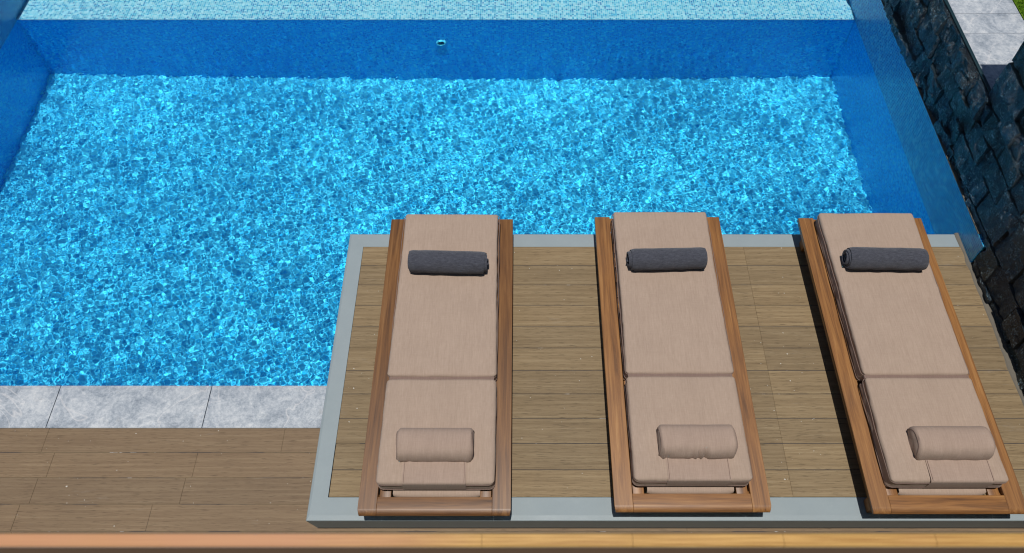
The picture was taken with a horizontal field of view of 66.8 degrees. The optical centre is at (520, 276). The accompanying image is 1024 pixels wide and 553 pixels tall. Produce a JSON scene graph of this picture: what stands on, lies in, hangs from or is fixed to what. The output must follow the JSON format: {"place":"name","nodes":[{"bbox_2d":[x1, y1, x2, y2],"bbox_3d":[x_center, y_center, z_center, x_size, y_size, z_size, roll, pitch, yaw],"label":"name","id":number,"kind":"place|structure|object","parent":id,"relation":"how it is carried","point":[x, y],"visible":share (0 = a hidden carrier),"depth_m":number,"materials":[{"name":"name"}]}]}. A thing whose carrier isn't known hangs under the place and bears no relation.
{"place":"outdoors","nodes":[
{"label":"outdoors","id":0,"kind":"place"},
{"bbox_2d":[0,386,60,427],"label":"coping slab","id":1,"kind":"structure","parent":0,"point":[26,406],"depth_m":4.86,"materials":[{"name":"stone"}]},
{"bbox_2d":[46,386,211,427],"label":"coping slab","id":2,"kind":"structure","parent":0,"point":[130,407],"depth_m":4.86,"materials":[{"name":"stone"}]},
{"bbox_2d":[202,386,326,427],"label":"coping slab","id":3,"kind":"structure","parent":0,"point":[265,406],"depth_m":4.86,"materials":[{"name":"stone"}]},
{"bbox_2d":[955,14,1023,32],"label":"paving slab","id":4,"kind":"structure","parent":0,"point":[991,23],"depth_m":5.42,"materials":[{"name":"stone"}]},
{"bbox_2d":[1012,0,1023,19],"bbox_3d":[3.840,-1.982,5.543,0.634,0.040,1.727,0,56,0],"label":"grass","id":5,"kind":"structure","parent":0,"point":[1020,5],"depth_m":5.51,"materials":[{"name":"green plant"}]},
{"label":"path","id":6,"kind":"structure","parent":0,"visible":0},
{"bbox_2d":[948,0,1018,13],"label":"paving slab","id":7,"kind":"structure","parent":6,"relation":"on","point":[983,6],"depth_m":5.52,"materials":[{"name":"stone"}]},
{"bbox_2d":[964,33,1023,88],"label":"paving slab","id":8,"kind":"structure","parent":6,"relation":"on","point":[994,53],"depth_m":5.27,"materials":[{"name":"stone"}]},
{"label":"ground","id":9,"kind":"structure","parent":0,"visible":0},
{"bbox_2d":[0,0,985,262],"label":"swimming pool","id":10,"kind":"structure","parent":9,"relation":"in","point":[944,202],"depth_m":7.02,"materials":[{"name":"tile"}]},
{"bbox_2d":[0,20,934,385],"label":"water","id":11,"kind":"structure","parent":10,"relation":"in","point":[190,202],"depth_m":6.08,"materials":[{"name":"blue liquid"}]},
{"bbox_2d":[0,431,1023,531],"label":"deck base","id":12,"kind":"object","parent":9,"relation":"on","point":[389,531],"depth_m":4.43,"materials":[{"name":"brown wood"}]},
{"bbox_2d":[0,428,1023,532],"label":"deck","id":13,"kind":"structure","parent":12,"relation":"on","point":[246,491],"depth_m":4.58,"materials":[{"name":"brown wood"}]},
{"bbox_2d":[306,233,1023,527],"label":"deck platform","id":14,"kind":"structure","parent":13,"relation":"on","point":[561,474],"depth_m":4.67,"materials":[{"name":"brown wood"}]},
{"bbox_2d":[357,214,512,515],"bbox_3d":[-0.459,0.426,4.640,0.815,0.373,1.985,0,56,0],"label":"sun lounger","id":15,"kind":"object","parent":14,"relation":"on","point":[438,438],"visible":1,"depth_m":4.45,"materials":[{"name":"beige fabric"}]},
{"bbox_2d":[408,250,488,273],"bbox_3d":[-0.446,-0.093,4.805,0.498,0.127,0.144,1,56,1],"label":"rolled towel","id":16,"kind":"object","parent":15,"relation":"on","point":[444,261],"visible":1,"depth_m":4.75,"materials":[{"name":"grey fabric"}]},
{"bbox_2d":[594,212,770,511],"bbox_3d":[0.917,0.410,4.650,0.835,0.374,1.985,0,56,0],"label":"sun lounger","id":17,"kind":"object","parent":14,"relation":"on","point":[679,398],"visible":0.99,"depth_m":4.47,"materials":[{"name":"beige fabric"}]},
{"bbox_2d":[626,247,707,270],"bbox_3d":[0.906,-0.112,4.821,0.497,0.122,0.139,-1,56,-1],"label":"rolled towel","id":18,"kind":"object","parent":17,"relation":"on","point":[638,259],"visible":1,"depth_m":4.77,"materials":[{"name":"grey fabric"}]},
{"bbox_2d":[797,213,1023,513],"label":"sun lounger","id":19,"kind":"object","parent":14,"relation":"on","point":[925,434],"visible":0.98,"depth_m":4.46,"materials":[{"name":"beige fabric"}]},
{"bbox_2d":[842,247,928,270],"bbox_3d":[2.264,-0.113,4.819,0.501,0.126,0.143,1,56,1],"label":"rolled towel","id":20,"kind":"object","parent":19,"relation":"on","point":[872,258],"visible":1,"depth_m":4.77,"materials":[{"name":"grey fabric"}]},
{"bbox_2d":[881,0,990,233],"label":"retaining wall","id":21,"kind":"structure","parent":9,"relation":"on","point":[948,75],"depth_m":5.55,"materials":[{"name":"stone"}]},
{"bbox_2d":[950,41,1023,393],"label":"stone wall","id":22,"kind":"structure","parent":9,"relation":"on","point":[987,161],"depth_m":4.89,"materials":[{"name":"stone"}]},
{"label":"balcony floor","id":23,"kind":"structure","parent":0,"visible":0},
{"bbox_2d":[0,533,1023,552],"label":"balcony railing","id":24,"kind":"object","parent":23,"relation":"on","point":[511,542],"visible":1,"depth_m":1.18,"materials":[{"name":"brown wood"}]}
]}

